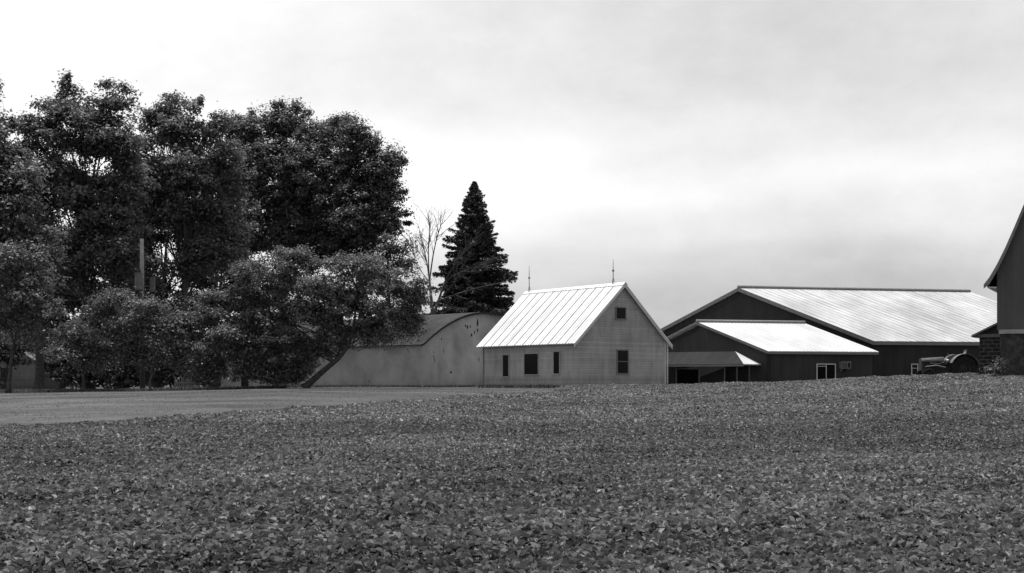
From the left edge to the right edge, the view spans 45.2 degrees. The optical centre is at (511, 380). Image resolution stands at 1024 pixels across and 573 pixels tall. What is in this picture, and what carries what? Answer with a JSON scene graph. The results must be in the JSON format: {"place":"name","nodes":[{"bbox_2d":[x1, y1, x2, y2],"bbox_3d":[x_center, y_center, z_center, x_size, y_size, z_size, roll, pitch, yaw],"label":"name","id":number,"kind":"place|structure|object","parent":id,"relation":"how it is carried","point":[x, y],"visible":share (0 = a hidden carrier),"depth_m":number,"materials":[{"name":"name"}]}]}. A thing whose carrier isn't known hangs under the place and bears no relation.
{"place":"outdoors","nodes":[
{"label":"outdoors","id":0,"kind":"place"},
{"bbox_2d":[0,382,1007,572],"bbox_3d":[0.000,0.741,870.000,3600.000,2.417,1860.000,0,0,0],"label":"ground","id":1,"kind":"structure","parent":0,"point":[178,407],"depth_m":54.26,"materials":[{"name":"grey soil"}]},
{"bbox_2d":[0,330,34,385],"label":"shrub","id":2,"kind":"object","parent":1,"relation":"on","point":[18,352],"visible":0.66,"depth_m":87.90,"materials":[{"name":"grey plant"}]},
{"bbox_2d":[0,345,59,389],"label":"outbuilding","id":3,"kind":"structure","parent":1,"relation":"on","point":[23,376],"depth_m":112.00,"materials":[{"name":"grey"}]},
{"bbox_2d":[1,368,8,389],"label":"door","id":4,"kind":"structure","parent":3,"relation":"in","point":[5,370],"depth_m":111.97,"materials":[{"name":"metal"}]},
{"bbox_2d":[0,237,69,392],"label":"tree","id":5,"kind":"object","parent":1,"relation":"on","point":[21,302],"visible":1,"depth_m":76.70,"materials":[{"name":"grey plant"}]},
{"bbox_2d":[0,74,74,390],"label":"broadleaf tree","id":6,"kind":"object","parent":1,"relation":"on","point":[19,184],"visible":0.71,"depth_m":83.15,"materials":[{"name":"grey plant"}]},
{"bbox_2d":[0,158,78,345],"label":"background tree","id":7,"kind":"object","parent":1,"relation":"on","point":[49,322],"visible":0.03,"depth_m":116.63,"materials":[{"name":"grey plant"}]},
{"bbox_2d":[33,321,74,379],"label":"shrub","id":8,"kind":"object","parent":1,"relation":"on","point":[49,342],"visible":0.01,"depth_m":124.35,"materials":[{"name":"black plant"}]},
{"bbox_2d":[40,320,124,391],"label":"tree","id":9,"kind":"object","parent":1,"relation":"on","point":[80,353],"visible":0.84,"depth_m":79.57,"materials":[{"name":"grey plant"}]},
{"bbox_2d":[44,325,123,389],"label":"shrub","id":10,"kind":"object","parent":1,"relation":"on","point":[74,381],"visible":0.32,"depth_m":90.78,"materials":[{"name":"black plant"}]},
{"bbox_2d":[9,68,173,388],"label":"broadleaf tree","id":11,"kind":"object","parent":1,"relation":"on","point":[93,236],"visible":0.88,"depth_m":94.28,"materials":[{"name":"grey plant"}]},
{"bbox_2d":[47,165,166,387],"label":"background tree","id":12,"kind":"object","parent":1,"relation":"on","point":[125,328],"visible":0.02,"depth_m":115.56,"materials":[{"name":"black plant"}]},
{"bbox_2d":[7,327,220,386],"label":"distant woods","id":13,"kind":"object","parent":1,"relation":"on","point":[97,385],"visible":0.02,"depth_m":160.50,"materials":[{"name":"black plant"}]},
{"bbox_2d":[86,329,165,388],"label":"shrub","id":14,"kind":"object","parent":1,"relation":"on","point":[125,379],"visible":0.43,"depth_m":90.12,"materials":[{"name":"grey plant"}]},
{"bbox_2d":[71,284,210,390],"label":"tree","id":15,"kind":"object","parent":1,"relation":"on","point":[106,325],"visible":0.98,"depth_m":78.55,"materials":[{"name":"grey plant"}]},
{"bbox_2d":[135,239,154,388],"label":"utility pole","id":16,"kind":"object","parent":1,"relation":"on","point":[139,280],"visible":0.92,"depth_m":85.86,"materials":[{"name":"paint"}]},
{"bbox_2d":[108,153,252,388],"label":"broadleaf tree","id":17,"kind":"object","parent":1,"relation":"on","point":[203,284],"visible":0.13,"depth_m":106.72,"materials":[{"name":"grey plant"}]},
{"bbox_2d":[146,337,215,388],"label":"shrub","id":18,"kind":"object","parent":1,"relation":"on","point":[162,376],"visible":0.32,"depth_m":91.96,"materials":[{"name":"black plant"}]},
{"bbox_2d":[175,377,199,387],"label":"picket fence","id":19,"kind":"object","parent":1,"relation":"on","point":[187,382],"visible":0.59,"depth_m":90.00,"materials":[{"name":"grey wood"}]},
{"bbox_2d":[119,89,271,385],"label":"broadleaf tree","id":20,"kind":"object","parent":1,"relation":"on","point":[189,164],"visible":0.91,"depth_m":99.62,"materials":[{"name":"grey plant"}]},
{"bbox_2d":[185,340,234,386],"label":"shrub","id":21,"kind":"object","parent":1,"relation":"on","point":[205,378],"visible":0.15,"depth_m":89.16,"materials":[{"name":"grey plant"}]},
{"bbox_2d":[159,151,294,386],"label":"background tree","id":22,"kind":"object","parent":1,"relation":"on","point":[229,278],"visible":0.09,"depth_m":118.89,"materials":[{"name":"black plant"}]},
{"bbox_2d":[0,384,566,425],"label":"grass tufts","id":23,"kind":"object","parent":1,"relation":"on","point":[495,386],"visible":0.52,"depth_m":79.88,"materials":[{"name":"grey plant"}]},
{"bbox_2d":[248,339,319,386],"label":"shrub","id":24,"kind":"object","parent":1,"relation":"on","point":[282,350],"visible":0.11,"depth_m":81.78,"materials":[{"name":"black plant"}]},
{"bbox_2d":[208,95,363,310],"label":"maple tree","id":25,"kind":"object","parent":1,"relation":"on","point":[293,174],"visible":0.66,"depth_m":124.64,"materials":[{"name":"grey plant"}]},
{"bbox_2d":[168,243,441,387],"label":"arching tree","id":26,"kind":"object","parent":1,"relation":"on","point":[254,304],"visible":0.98,"depth_m":79.48,"materials":[{"name":"grey plant"}]},
{"bbox_2d":[282,113,416,318],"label":"maple tree","id":27,"kind":"object","parent":1,"relation":"on","point":[358,222],"visible":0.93,"depth_m":121.73,"materials":[{"name":"grey plant"}]},
{"bbox_2d":[221,312,503,386],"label":"rounded shed","id":28,"kind":"structure","parent":1,"relation":"on","point":[448,352],"depth_m":95.19,"materials":[{"name":"paint"}]},
{"bbox_2d":[241,377,247,386],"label":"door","id":29,"kind":"structure","parent":28,"relation":"in","point":[243,383],"depth_m":108.07,"materials":[{"name":"black glass"}]},
{"bbox_2d":[349,229,425,312],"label":"broadleaf tree","id":30,"kind":"object","parent":1,"relation":"on","point":[396,250],"visible":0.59,"depth_m":119.35,"materials":[{"name":"grey plant"}]},
{"bbox_2d":[403,198,513,314],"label":"bare tree","id":31,"kind":"object","parent":1,"relation":"on","point":[433,310],"visible":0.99,"depth_m":116.53,"materials":[{"name":"grey plant"}]},
{"bbox_2d":[423,181,518,314],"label":"spruce tree","id":32,"kind":"object","parent":1,"relation":"on","point":[482,251],"visible":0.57,"depth_m":119.61,"materials":[{"name":"black plant"}]},
{"bbox_2d":[0,372,1023,572],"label":"soybean crop","id":33,"kind":"object","parent":1,"relation":"on","point":[165,483],"visible":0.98,"depth_m":17.78,"materials":[{"name":"grey plant"}]},
{"bbox_2d":[476,269,672,385],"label":"farm outbuilding","id":34,"kind":"structure","parent":1,"relation":"on","point":[605,334],"depth_m":81.15,"materials":[{"name":"grey wood"}]},
{"bbox_2d":[501,354,509,376],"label":"window","id":35,"kind":"structure","parent":34,"relation":"in","point":[505,357],"depth_m":83.92,"materials":[{"name":"black glass"}]},
{"bbox_2d":[523,353,538,374],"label":"window","id":36,"kind":"structure","parent":34,"relation":"in","point":[530,360],"depth_m":81.64,"materials":[{"name":"black glass"}]},
{"bbox_2d":[553,351,559,373],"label":"window","id":37,"kind":"structure","parent":34,"relation":"in","point":[556,354],"depth_m":79.57,"materials":[{"name":"black glass"}]},
{"bbox_2d":[615,307,626,319],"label":"window","id":38,"kind":"structure","parent":34,"relation":"in","point":[620,312],"depth_m":80.26,"materials":[{"name":"black glass"}]},
{"bbox_2d":[616,349,629,373],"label":"window","id":39,"kind":"structure","parent":34,"relation":"in","point":[622,355],"depth_m":80.37,"materials":[{"name":"black glass"}]},
{"bbox_2d":[666,319,878,383],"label":"annex building","id":40,"kind":"structure","parent":1,"relation":"on","point":[708,351],"depth_m":86.66,"materials":[{"name":"metal"}]},
{"bbox_2d":[677,369,698,383],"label":"door","id":41,"kind":"structure","parent":40,"relation":"in","point":[685,376],"depth_m":88.16,"materials":[{"name":"black glass"}]},
{"bbox_2d":[725,368,735,381],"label":"window","id":42,"kind":"structure","parent":40,"relation":"in","point":[730,373],"depth_m":86.46,"materials":[{"name":"black glass"}]},
{"bbox_2d":[738,368,748,381],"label":"window","id":43,"kind":"structure","parent":40,"relation":"in","point":[743,373],"depth_m":85.95,"materials":[{"name":"black glass"}]},
{"bbox_2d":[816,364,835,379],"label":"window","id":44,"kind":"structure","parent":40,"relation":"in","point":[823,371],"depth_m":86.00,"materials":[{"name":"black glass"}]},
{"bbox_2d":[661,285,996,376],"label":"barn","id":45,"kind":"structure","parent":1,"relation":"on","point":[902,331],"depth_m":94.01,"materials":[{"name":"metal"}]},
{"bbox_2d":[911,364,917,374],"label":"window","id":46,"kind":"structure","parent":45,"relation":"in","point":[914,367],"depth_m":90.70,"materials":[{"name":"white glass"}]},
{"bbox_2d":[916,350,978,374],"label":"old tractor","id":47,"kind":"object","parent":1,"relation":"on","point":[964,362],"visible":0.76,"depth_m":78.41,"materials":[{"name":"paint"}]},
{"bbox_2d":[971,323,999,374],"bbox_3d":[26.962,-0.944,67.088,1.421,4.288,9.661,0,0,33],"label":"brick lean to","id":48,"kind":"object","parent":1,"relation":"on","point":[989,344],"visible":0.32,"depth_m":63.28,"materials":[{"name":"grey brick"}]},
{"bbox_2d":[983,357,1007,375],"bbox_3d":[22.998,-0.589,58.583,1.312,1.237,0.895,0,0,27],"label":"weed clump","id":49,"kind":"object","parent":1,"relation":"on","point":[996,367],"visible":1,"depth_m":58.47,"materials":[{"name":"grey plant"}]},
{"bbox_2d":[984,205,1023,375],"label":"bank barn","id":50,"kind":"structure","parent":1,"relation":"on","point":[1005,281],"depth_m":59.64,"materials":[{"name":"black wood"}]},
{"bbox_2d":[0,0,1023,332],"label":"sky","id":51,"kind":"structure","parent":0,"point":[692,151],"materials":[{"name":"white"}]}
]}

